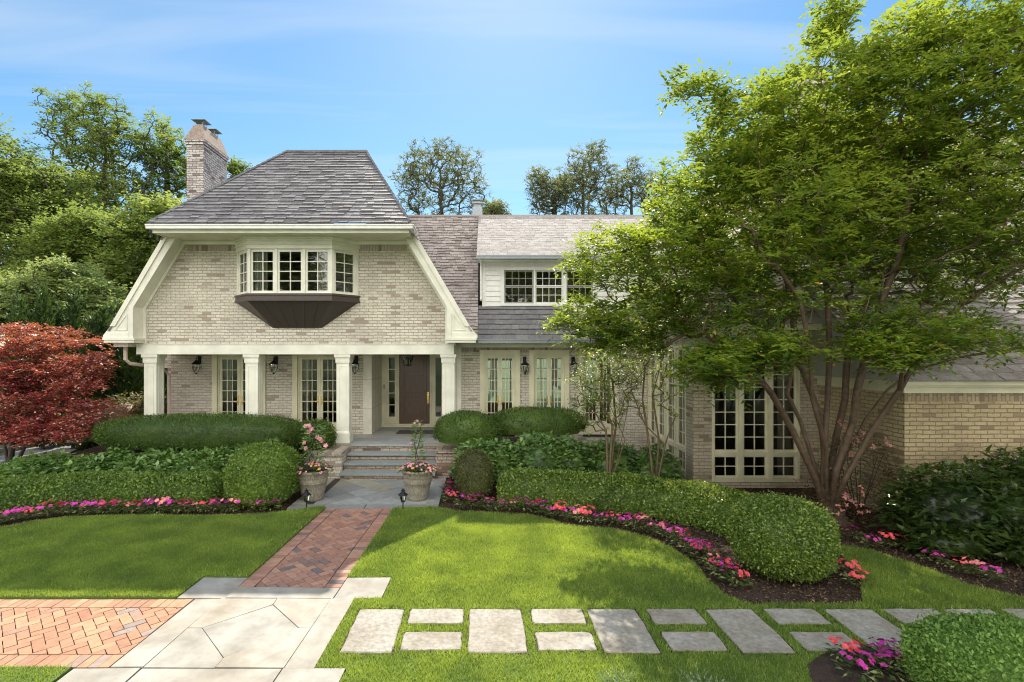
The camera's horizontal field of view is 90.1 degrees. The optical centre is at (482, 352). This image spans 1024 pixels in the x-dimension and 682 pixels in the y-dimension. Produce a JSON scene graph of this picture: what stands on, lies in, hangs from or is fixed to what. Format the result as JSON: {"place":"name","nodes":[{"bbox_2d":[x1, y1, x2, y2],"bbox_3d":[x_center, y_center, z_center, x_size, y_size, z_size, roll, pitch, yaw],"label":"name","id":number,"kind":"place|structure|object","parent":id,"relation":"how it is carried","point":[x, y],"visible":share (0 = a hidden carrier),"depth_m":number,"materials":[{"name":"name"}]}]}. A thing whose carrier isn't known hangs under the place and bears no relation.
{"place":"outdoors","nodes":[
{"label":"outdoors","id":0,"kind":"place"},
{"bbox_2d":[0,663,72,681],"bbox_3d":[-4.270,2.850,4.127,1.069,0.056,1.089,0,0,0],"label":"grass","id":1,"kind":"structure","parent":0,"point":[34,679],"depth_m":4.55,"materials":[{"name":"green plant"}]},
{"bbox_2d":[0,444,75,465],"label":"side lane","id":2,"kind":"structure","parent":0,"point":[38,450],"depth_m":14.95,"materials":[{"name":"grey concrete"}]},
{"bbox_2d":[0,599,192,669],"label":"brick driveway","id":3,"kind":"structure","parent":0,"point":[83,633],"depth_m":5.33,"materials":[{"name":"brick"}]},
{"bbox_2d":[0,505,324,599],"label":"lawn","id":4,"kind":"structure","parent":0,"point":[94,597],"depth_m":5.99,"materials":[{"name":"green plant"}]},
{"bbox_2d":[57,577,390,681],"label":"flagstone walk","id":5,"kind":"structure","parent":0,"point":[215,629],"depth_m":5.16,"materials":[{"name":"beige stone"}]},
{"bbox_2d":[0,358,594,510],"bbox_3d":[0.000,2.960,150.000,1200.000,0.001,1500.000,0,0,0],"label":"ground","id":6,"kind":"structure","parent":0,"point":[538,387],"depth_m":44.08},
{"bbox_2d":[0,292,32,449],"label":"arborvitae","id":7,"kind":"object","parent":6,"relation":"on","point":[20,316],"visible":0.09,"depth_m":15.37,"materials":[{"name":"green plant"}]},
{"bbox_2d":[23,281,60,448],"bbox_3d":[-13.104,0.426,15.201,0.925,5.149,0.936,0,0,0],"label":"arborvitae","id":8,"kind":"object","parent":6,"relation":"on","point":[43,304],"visible":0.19,"depth_m":15.09,"materials":[{"name":"green plant"}]},
{"bbox_2d":[0,113,113,275],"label":"deciduous tree","id":9,"kind":"object","parent":6,"relation":"on","point":[19,200],"visible":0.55,"depth_m":26.21,"materials":[{"name":"green plant"}]},
{"bbox_2d":[0,252,131,328],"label":"layered dogwood","id":10,"kind":"object","parent":6,"relation":"on","point":[92,290],"visible":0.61,"depth_m":18.80,"materials":[{"name":"green plant"}]},
{"bbox_2d":[0,198,138,336],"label":"deciduous tree","id":11,"kind":"object","parent":6,"relation":"on","point":[78,235],"visible":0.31,"depth_m":23.40,"materials":[{"name":"green plant"}]},
{"bbox_2d":[56,286,83,448],"bbox_3d":[-12.292,0.491,15.300,0.853,5.017,0.832,0,0,0],"label":"arborvitae","id":12,"kind":"object","parent":6,"relation":"on","point":[71,315],"visible":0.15,"depth_m":15.17,"materials":[{"name":"green plant"}]},
{"bbox_2d":[74,308,106,450],"bbox_3d":[-11.213,0.865,14.587,0.834,4.270,0.836,0,0,0],"label":"arborvitae","id":13,"kind":"object","parent":6,"relation":"on","point":[92,322],"visible":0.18,"depth_m":14.49,"materials":[{"name":"green plant"}]},
{"bbox_2d":[28,79,156,220],"bbox_3d":[-25.145,-7.095,33.052,7.468,20.126,6.796,0,0,0],"label":"deciduous tree","id":14,"kind":"object","parent":6,"relation":"on","point":[101,139],"visible":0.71,"depth_m":32.30,"materials":[{"name":"green plant"}]},
{"bbox_2d":[96,304,118,402],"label":"arborvitae","id":15,"kind":"object","parent":6,"relation":"on","point":[103,315],"visible":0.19,"depth_m":14.93,"materials":[{"name":"green plant"}]},
{"bbox_2d":[105,299,131,401],"bbox_3d":[-11.338,0.664,15.796,1.370,4.672,1.368,0,0,0],"label":"arborvitae","id":16,"kind":"object","parent":6,"relation":"on","point":[112,311],"visible":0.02,"depth_m":15.69,"materials":[{"name":"green plant"}]},
{"bbox_2d":[115,347,143,405],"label":"arborvitae","id":17,"kind":"object","parent":6,"relation":"on","point":[135,384],"visible":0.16,"depth_m":15.26,"materials":[{"name":"green plant"}]},
{"bbox_2d":[79,180,186,314],"bbox_3d":[-15.799,-2.352,23.934,5.121,10.642,5.626,0,0,0],"label":"deciduous tree","id":18,"kind":"object","parent":6,"relation":"on","point":[136,232],"visible":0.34,"depth_m":22.70,"materials":[{"name":"green plant"}]},
{"bbox_2d":[122,106,186,204],"bbox_3d":[-21.898,-6.705,35.018,4.922,19.328,5.545,0,0,0],"label":"deciduous tree","id":19,"kind":"object","parent":6,"relation":"on","point":[160,161],"visible":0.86,"depth_m":34.14,"materials":[{"name":"green plant"}]},
{"bbox_2d":[227,155,252,179],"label":"deciduous tree","id":20,"kind":"object","parent":6,"relation":"on","point":[233,164],"visible":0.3,"depth_m":35.15,"materials":[{"name":"green plant"}]},
{"bbox_2d":[304,444,477,479],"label":"entrance steps","id":21,"kind":"structure","parent":6,"relation":"on","point":[368,462],"depth_m":11.85,"materials":[{"name":"stone"}]},
{"bbox_2d":[384,135,491,214],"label":"deciduous tree","id":22,"kind":"object","parent":6,"relation":"on","point":[413,173],"visible":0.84,"depth_m":41.32,"materials":[{"name":"green plant"}]},
{"bbox_2d":[481,196,511,389],"bbox_3d":[0.846,-4.653,39.983,3.033,15.242,4.564,0,0,0],"label":"deciduous tree","id":23,"kind":"object","parent":6,"relation":"on","point":[496,206],"visible":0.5,"depth_m":39.46,"materials":[{"name":"green plant"}]},
{"bbox_2d":[522,164,574,384],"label":"deciduous tree","id":24,"kind":"object","parent":6,"relation":"on","point":[542,183],"visible":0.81,"depth_m":45.23,"materials":[{"name":"green plant"}]},
{"bbox_2d":[102,65,1023,512],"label":"brick house","id":25,"kind":"structure","parent":6,"relation":"on","point":[246,277],"depth_m":12.60,"materials":[{"name":"beige brick"}]},
{"bbox_2d":[212,354,265,416],"bbox_3d":[-6.680,1.095,14.041,1.460,2.250,0.159,0,0,0],"label":"french door","id":26,"kind":"structure","parent":25,"relation":"in","point":[240,380],"depth_m":14.05,"materials":[{"name":"beige paint"}]},
{"bbox_2d":[237,249,247,294],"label":"oriel window","id":27,"kind":"structure","parent":25,"relation":"in","point":[239,254],"depth_m":12.55,"materials":[{"name":"beige paint"}]},
{"bbox_2d":[248,249,275,292],"bbox_3d":[-5.240,-1.928,12.146,0.667,1.065,0.088,0,0,0],"label":"oriel window","id":28,"kind":"structure","parent":25,"relation":"in","point":[251,261],"depth_m":12.13,"materials":[{"name":"beige paint"}]},
{"bbox_2d":[276,249,303,292],"bbox_3d":[-4.573,-1.928,12.146,0.667,1.065,0.088,0,0,0],"label":"oriel window","id":29,"kind":"structure","parent":25,"relation":"in","point":[278,251],"depth_m":12.13,"materials":[{"name":"beige paint"}]},
{"bbox_2d":[292,354,335,430],"bbox_3d":[-4.480,1.095,14.041,1.460,2.250,0.159,0,0,0],"label":"french door","id":30,"kind":"structure","parent":25,"relation":"in","point":[319,357],"depth_m":14.06,"materials":[{"name":"beige paint"}]},
{"bbox_2d":[304,249,331,292],"bbox_3d":[-3.906,-1.928,12.146,0.667,1.065,0.088,0,0,0],"label":"oriel window","id":31,"kind":"structure","parent":25,"relation":"in","point":[306,251],"depth_m":12.13,"materials":[{"name":"beige paint"}]},
{"bbox_2d":[332,249,357,295],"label":"oriel window","id":32,"kind":"structure","parent":25,"relation":"in","point":[354,264],"depth_m":12.39,"materials":[{"name":"beige paint"}]},
{"bbox_2d":[399,354,429,423],"bbox_3d":[-2.046,1.077,15.354,0.915,2.145,0.131,0,0,0],"label":"front door","id":33,"kind":"structure","parent":25,"relation":"in","point":[414,380],"depth_m":15.37,"materials":[{"name":"brown wood"}]},
{"bbox_2d":[480,350,519,414],"bbox_3d":[0.480,1.100,14.041,1.100,2.320,0.159,0,0,0],"label":"french door","id":34,"kind":"structure","parent":25,"relation":"in","point":[484,354],"depth_m":14.03,"materials":[{"name":"beige paint"}]},
{"bbox_2d":[504,270,532,302],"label":"dormer window","id":35,"kind":"structure","parent":25,"relation":"in","point":[518,286],"depth_m":14.13,"materials":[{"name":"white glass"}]},
{"bbox_2d":[488,359,600,406],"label":"window muntins","id":36,"kind":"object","parent":25,"relation":"in","point":[496,378],"depth_m":18.52,"materials":[{"name":"white paint"}]},
{"bbox_2d":[529,350,568,410],"bbox_3d":[1.830,1.100,14.041,1.100,2.320,0.159,0,0,0],"label":"french door","id":37,"kind":"structure","parent":25,"relation":"in","point":[533,354],"depth_m":14.03,"materials":[{"name":"beige paint"}]},
{"bbox_2d":[535,270,562,302],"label":"dormer window","id":38,"kind":"structure","parent":25,"relation":"in","point":[542,286],"depth_m":14.13,"materials":[{"name":"white paint"}]},
{"bbox_2d":[578,350,618,434],"bbox_3d":[3.180,1.100,14.041,1.100,2.320,0.159,0,0,0],"label":"french door","id":39,"kind":"structure","parent":25,"relation":"in","point":[590,429],"depth_m":14.05,"materials":[{"name":"beige paint"}]},
{"bbox_2d":[648,350,655,453],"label":"tall window","id":40,"kind":"structure","parent":25,"relation":"in","point":[650,389],"depth_m":13.75,"materials":[{"name":"beige paint"}]},
{"bbox_2d":[656,351,664,455],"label":"tall window","id":41,"kind":"structure","parent":25,"relation":"in","point":[658,409],"depth_m":13.11,"materials":[{"name":"clear glass"}]},
{"bbox_2d":[665,345,674,468],"bbox_3d":[4.545,1.305,12.240,0.130,2.930,0.640,0,0,0],"label":"tall window","id":42,"kind":"structure","parent":25,"relation":"in","point":[671,441],"depth_m":12.47,"materials":[{"name":"beige paint"}]},
{"bbox_2d":[675,345,685,476],"bbox_3d":[4.545,1.305,11.600,0.130,2.930,0.640,0,0,0],"label":"tall window","id":43,"kind":"structure","parent":25,"relation":"in","point":[679,446],"depth_m":11.83,"materials":[{"name":"beige paint"}]},
{"bbox_2d":[712,346,740,481],"bbox_3d":[5.213,1.305,10.945,0.627,2.930,0.130,0,0,0],"label":"tall window","id":44,"kind":"structure","parent":25,"relation":"in","point":[736,452],"depth_m":10.94,"materials":[{"name":"beige paint"}]},
{"bbox_2d":[741,345,770,481],"bbox_3d":[5.840,1.305,10.945,0.627,2.930,0.130,0,0,0],"label":"tall window","id":45,"kind":"structure","parent":25,"relation":"in","point":[766,452],"depth_m":10.94,"materials":[{"name":"beige paint"}]},
{"bbox_2d":[771,347,799,481],"bbox_3d":[6.467,1.305,10.945,0.627,2.930,0.130,0,0,0],"label":"tall window","id":46,"kind":"structure","parent":25,"relation":"in","point":[794,452],"depth_m":10.94,"materials":[{"name":"beige paint"}]},
{"bbox_2d":[547,138,633,214],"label":"deciduous tree","id":47,"kind":"object","parent":6,"relation":"on","point":[582,182],"visible":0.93,"depth_m":43.09,"materials":[{"name":"green plant"}]},
{"bbox_2d":[601,153,692,214],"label":"deciduous tree","id":48,"kind":"object","parent":6,"relation":"on","point":[634,184],"visible":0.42,"depth_m":44.44,"materials":[{"name":"green plant"}]},
{"bbox_2d":[239,508,391,587],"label":"brick path","id":49,"kind":"structure","parent":0,"point":[324,547],"depth_m":7.38,"materials":[{"name":"brick"}]},
{"bbox_2d":[287,478,445,509],"bbox_3d":[-2.225,2.909,10.566,2.786,0.062,2.269,0,0,0],"label":"bluestone landing","id":50,"kind":"object","parent":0,"point":[360,494],"visible":0.7,"depth_m":10.27,"materials":[{"name":"grey stone"}]},
{"bbox_2d":[297,466,328,501],"bbox_3d":[-3.320,2.588,10.000,0.610,0.590,0.610,0,0,0],"label":"planter urn","id":51,"kind":"object","parent":50,"relation":"on","point":[316,486],"visible":0.71,"depth_m":9.79,"materials":[{"name":"stone"}]},
{"bbox_2d":[298,423,327,472],"bbox_3d":[-3.307,1.877,10.006,0.593,0.991,0.566,0,0,0],"label":"potted mandevilla","id":52,"kind":"object","parent":51,"relation":"in","point":[309,430],"visible":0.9,"depth_m":9.94,"materials":[{"name":"green plant"}]},
{"bbox_2d":[296,460,332,477],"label":"bedding flowers","id":53,"kind":"object","parent":51,"relation":"in","point":[319,468],"visible":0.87,"depth_m":9.86,"materials":[{"name":"pink plant"}]},
{"bbox_2d":[402,466,432,501],"bbox_3d":[-1.275,2.588,10.020,0.610,0.590,0.610,0,0,-23],"label":"planter urn","id":54,"kind":"object","parent":50,"relation":"on","point":[417,488],"visible":0.79,"depth_m":9.81,"materials":[{"name":"stone"}]},
{"bbox_2d":[398,460,437,476],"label":"bedding flowers","id":55,"kind":"object","parent":54,"relation":"in","point":[420,464],"visible":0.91,"depth_m":9.88,"materials":[{"name":"pink plant"}]},
{"bbox_2d":[409,419,427,471],"bbox_3d":[-1.259,1.848,10.007,0.410,1.048,0.403,0,0,-27],"label":"potted mandevilla","id":56,"kind":"object","parent":54,"relation":"in","point":[415,436],"visible":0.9,"depth_m":9.99,"materials":[{"name":"green plant"}]},
{"bbox_2d":[0,435,1023,676],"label":"flower bed soil","id":57,"kind":"structure","parent":0,"point":[96,450],"depth_m":7.44,"materials":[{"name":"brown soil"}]},
{"bbox_2d":[0,448,79,479],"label":"hydrangea shrub","id":58,"kind":"object","parent":57,"relation":"on","point":[40,464],"visible":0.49,"depth_m":10.73,"materials":[{"name":"green plant"}]},
{"bbox_2d":[0,321,124,468],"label":"japanese maple","id":59,"kind":"object","parent":57,"relation":"on","point":[15,376],"visible":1,"depth_m":11.82,"materials":[{"name":"red plant"}]},
{"bbox_2d":[53,446,140,473],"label":"hydrangea shrub","id":60,"kind":"object","parent":57,"relation":"on","point":[100,461],"visible":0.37,"depth_m":10.85,"materials":[{"name":"green plant"}]},
{"bbox_2d":[53,388,166,446],"bbox_3d":[-10.226,1.769,14.210,3.302,1.750,1.676,0,0,0],"label":"bronze shrub","id":61,"kind":"object","parent":57,"relation":"on","point":[129,409],"visible":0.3,"depth_m":13.96,"materials":[{"name":"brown plant"}]},
{"bbox_2d":[0,469,225,513],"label":"box hedge","id":62,"kind":"object","parent":57,"relation":"on","point":[25,489],"visible":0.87,"depth_m":9.50,"materials":[{"name":"green plant"}]},
{"bbox_2d":[106,447,194,474],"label":"hydrangea shrub","id":63,"kind":"object","parent":57,"relation":"on","point":[153,461],"visible":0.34,"depth_m":10.78,"materials":[{"name":"green plant"}]},
{"bbox_2d":[161,445,234,473],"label":"hydrangea shrub","id":64,"kind":"object","parent":57,"relation":"on","point":[202,461],"visible":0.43,"depth_m":10.71,"materials":[{"name":"green plant"}]},
{"bbox_2d":[90,411,310,451],"bbox_3d":[-6.428,1.855,11.751,4.955,0.965,1.481,0,0,0],"label":"yew shrub","id":65,"kind":"object","parent":57,"relation":"on","point":[188,431],"visible":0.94,"depth_m":11.24,"materials":[{"name":"green plant"}]},
{"bbox_2d":[212,437,291,473],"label":"hydrangea shrub","id":66,"kind":"object","parent":57,"relation":"on","point":[227,455],"visible":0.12,"depth_m":10.90,"materials":[{"name":"green plant"}]},
{"bbox_2d":[222,440,304,506],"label":"round boxwood","id":67,"kind":"object","parent":57,"relation":"on","point":[263,471],"visible":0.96,"depth_m":9.37,"materials":[{"name":"green plant"}]},
{"bbox_2d":[292,417,337,450],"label":"flowering shrub","id":68,"kind":"object","parent":57,"relation":"on","point":[330,438],"visible":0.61,"depth_m":11.96,"materials":[{"name":"green plant"}]},
{"bbox_2d":[431,408,501,444],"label":"yew shrub","id":69,"kind":"object","parent":57,"relation":"on","point":[459,426],"visible":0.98,"depth_m":11.51,"materials":[{"name":"green plant"}]},
{"bbox_2d":[453,447,494,502],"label":"round boxwood","id":70,"kind":"object","parent":57,"relation":"on","point":[474,469],"visible":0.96,"depth_m":9.90,"materials":[{"name":"green plant"}]},
{"bbox_2d":[447,437,518,482],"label":"hydrangea shrub","id":71,"kind":"object","parent":57,"relation":"on","point":[499,461],"visible":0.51,"depth_m":10.68,"materials":[{"name":"green plant"}]},
{"bbox_2d":[490,404,587,442],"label":"yew shrub","id":72,"kind":"object","parent":57,"relation":"on","point":[519,420],"visible":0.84,"depth_m":12.14,"materials":[{"name":"green plant"}]},
{"bbox_2d":[503,430,595,473],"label":"hydrangea shrub","id":73,"kind":"object","parent":57,"relation":"on","point":[550,454],"visible":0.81,"depth_m":10.58,"materials":[{"name":"green plant"}]},
{"bbox_2d":[564,334,653,472],"bbox_3d":[2.554,1.222,10.367,1.834,3.282,1.446,0,0,-18],"label":"slender crape myrtle","id":74,"kind":"object","parent":57,"relation":"on","point":[593,399],"visible":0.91,"depth_m":10.28,"materials":[{"name":"green plant"}]},
{"bbox_2d":[496,467,753,537],"bbox_3d":[2.698,2.573,9.103,5.145,0.768,1.561,0,0,31],"label":"box hedge","id":75,"kind":"object","parent":57,"relation":"on","point":[705,504],"visible":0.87,"depth_m":9.15,"materials":[{"name":"green plant"}]},
{"bbox_2d":[580,437,684,483],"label":"hydrangea shrub","id":76,"kind":"object","parent":57,"relation":"on","point":[629,461],"visible":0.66,"depth_m":10.61,"materials":[{"name":"green plant"}]},
{"bbox_2d":[617,343,692,476],"bbox_3d":[3.376,1.267,10.132,1.544,3.189,1.137,0,0,0],"label":"slender crape myrtle","id":77,"kind":"object","parent":57,"relation":"on","point":[643,383],"visible":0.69,"depth_m":10.17,"materials":[{"name":"green plant"}]},
{"bbox_2d":[717,563,754,589],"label":"impatiens plant","id":78,"kind":"object","parent":57,"relation":"on","point":[740,572],"visible":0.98,"depth_m":6.26,"materials":[{"name":"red plant"}]},
{"bbox_2d":[536,0,1023,527],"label":"crape myrtle tree","id":79,"kind":"object","parent":57,"relation":"on","point":[864,166],"visible":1,"depth_m":7.88,"materials":[{"name":"green plant"}]},
{"bbox_2d":[724,490,845,586],"bbox_3d":[3.990,2.437,6.782,1.330,1.139,1.326,0,0,0],"label":"round boxwood","id":80,"kind":"object","parent":57,"relation":"on","point":[776,535],"visible":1,"depth_m":6.38,"materials":[{"name":"green plant"}]},
{"bbox_2d":[793,419,902,526],"bbox_3d":[6.295,2.029,8.724,1.906,1.811,1.448,0,0,0],"label":"azalea shrub","id":81,"kind":"object","parent":57,"relation":"on","point":[864,494],"visible":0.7,"depth_m":8.56,"materials":[{"name":"green plant"}]},
{"bbox_2d":[866,457,1018,545],"bbox_3d":[6.868,2.227,7.551,1.771,1.318,1.629,0,0,0],"label":"laurel shrub","id":82,"kind":"object","parent":57,"relation":"on","point":[947,500],"visible":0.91,"depth_m":7.37,"materials":[{"name":"green plant"}]},
{"bbox_2d":[896,515,1023,567],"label":"laurel shrub","id":83,"kind":"object","parent":57,"relation":"on","point":[962,544],"visible":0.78,"depth_m":7.07,"materials":[{"name":"green plant"}]},
{"bbox_2d":[958,444,1023,534],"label":"laurel shrub","id":84,"kind":"object","parent":57,"relation":"on","point":[1009,484],"visible":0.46,"depth_m":7.49,"materials":[{"name":"green plant"}]},
{"bbox_2d":[0,0,1023,349],"label":"sky","id":85,"kind":"structure","parent":0,"point":[522,83],"materials":[{"name":"blue"}]},
{"bbox_2d":[315,505,1023,681],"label":"lawn","id":86,"kind":"structure","parent":0,"point":[519,678],"depth_m":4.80,"materials":[{"name":"green plant"}]},
{"bbox_2d":[339,609,403,653],"bbox_3d":[-1.120,2.900,5.295,0.509,0.060,0.835,0,0,0],"label":"stepping stone","id":87,"kind":"object","parent":86,"relation":"on","point":[373,631],"visible":0.86,"depth_m":5.24,"materials":[{"name":"beige stone"}]},
{"bbox_2d":[400,632,461,651],"bbox_3d":[-0.506,2.900,5.080,0.602,0.060,0.333,0,0,0],"label":"stepping stone","id":88,"kind":"object","parent":86,"relation":"on","point":[425,641],"visible":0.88,"depth_m":5.06,"materials":[{"name":"beige stone"}]},
{"bbox_2d":[468,609,526,653],"bbox_3d":[0.146,2.900,5.295,0.581,0.060,0.841,0,0,0],"label":"stepping stone","id":89,"kind":"object","parent":86,"relation":"on","point":[496,630],"visible":0.89,"depth_m":5.24,"materials":[{"name":"beige stone"}]},
{"bbox_2d":[535,632,596,651],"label":"stepping stone","id":90,"kind":"object","parent":86,"relation":"on","point":[563,641],"visible":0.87,"depth_m":5.06,"materials":[{"name":"beige stone"}]},
{"bbox_2d":[587,609,659,653],"bbox_3d":[1.439,2.900,5.294,0.550,0.060,0.842,0,0,0],"label":"stepping stone","id":91,"kind":"object","parent":86,"relation":"on","point":[622,631],"visible":0.88,"depth_m":5.24,"materials":[{"name":"grey stone"}]},
{"bbox_2d":[338,609,1010,654],"bbox_3d":[2.815,2.893,5.300,8.398,0.014,0.864,0,0,0],"label":"soil edging","id":92,"kind":"object","parent":86,"relation":"on","point":[741,652],"visible":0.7,"depth_m":5.16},
{"bbox_2d":[407,609,463,624],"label":"stepping stone","id":93,"kind":"object","parent":92,"relation":"on","point":[439,616],"visible":0.85,"depth_m":5.54,"materials":[{"name":"grey stone"}]},
{"bbox_2d":[531,609,585,624],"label":"stepping stone","id":94,"kind":"object","parent":92,"relation":"on","point":[555,616],"visible":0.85,"depth_m":5.54,"materials":[{"name":"grey stone"}]},
{"bbox_2d":[646,609,706,624],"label":"stepping stone","id":95,"kind":"object","parent":92,"relation":"on","point":[675,616],"visible":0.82,"depth_m":5.54,"materials":[{"name":"grey stone"}]},
{"bbox_2d":[883,608,945,623],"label":"stepping stone","id":96,"kind":"object","parent":92,"relation":"on","point":[907,615],"visible":0.45,"depth_m":5.60,"materials":[{"name":"grey stone"}]},
{"bbox_2d":[662,631,727,651],"bbox_3d":[2.105,2.900,5.080,0.554,0.060,0.334,0,0,0],"label":"stepping stone","id":97,"kind":"object","parent":86,"relation":"on","point":[695,641],"visible":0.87,"depth_m":5.06,"materials":[{"name":"grey stone"}]},
{"bbox_2d":[705,609,794,653],"bbox_3d":[2.750,2.900,5.294,0.533,0.060,0.836,0,0,0],"label":"stepping stone","id":98,"kind":"object","parent":86,"relation":"on","point":[748,631],"visible":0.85,"depth_m":5.24,"materials":[{"name":"grey stone"}]},
{"bbox_2d":[764,609,831,624],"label":"stepping stone","id":99,"kind":"object","parent":86,"relation":"on","point":[795,616],"visible":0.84,"depth_m":5.54,"materials":[{"name":"grey stone"}]},
{"bbox_2d":[789,632,860,651],"bbox_3d":[3.420,2.900,5.078,0.572,0.060,0.328,0,0,0],"label":"stepping stone","id":100,"kind":"object","parent":86,"relation":"on","point":[810,641],"visible":0.62,"depth_m":5.10,"materials":[{"name":"grey stone"}]},
{"bbox_2d":[807,644,908,681],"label":"flower bed","id":101,"kind":"object","parent":86,"relation":"on","point":[822,667],"visible":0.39,"depth_m":4.61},
{"bbox_2d":[823,636,865,663],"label":"impatiens plant","id":102,"kind":"object","parent":101,"relation":"on","point":[834,641],"visible":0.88,"depth_m":4.78,"materials":[{"name":"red plant"}]},
{"bbox_2d":[831,650,880,681],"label":"impatiens plant","id":103,"kind":"object","parent":101,"relation":"on","point":[861,663],"visible":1,"depth_m":4.46,"materials":[{"name":"purple plant"}]},
{"bbox_2d":[859,637,903,663],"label":"impatiens plant","id":104,"kind":"object","parent":101,"relation":"on","point":[881,642],"visible":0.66,"depth_m":4.74,"materials":[{"name":"purple plant"}]},
{"bbox_2d":[858,649,914,681],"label":"impatiens plant","id":105,"kind":"object","parent":101,"relation":"on","point":[891,677],"visible":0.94,"depth_m":4.47,"materials":[{"name":"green plant"}]},
{"bbox_2d":[894,607,1023,681],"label":"round boxwood","id":106,"kind":"object","parent":101,"relation":"on","point":[979,646],"visible":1,"depth_m":4.16,"materials":[{"name":"green plant"}]},
{"bbox_2d":[825,609,903,652],"bbox_3d":[4.075,2.900,5.294,0.538,0.060,0.839,0,0,0],"label":"stepping stone","id":107,"kind":"object","parent":86,"relation":"on","point":[865,624],"visible":0.54,"depth_m":5.38,"materials":[{"name":"grey stone"}]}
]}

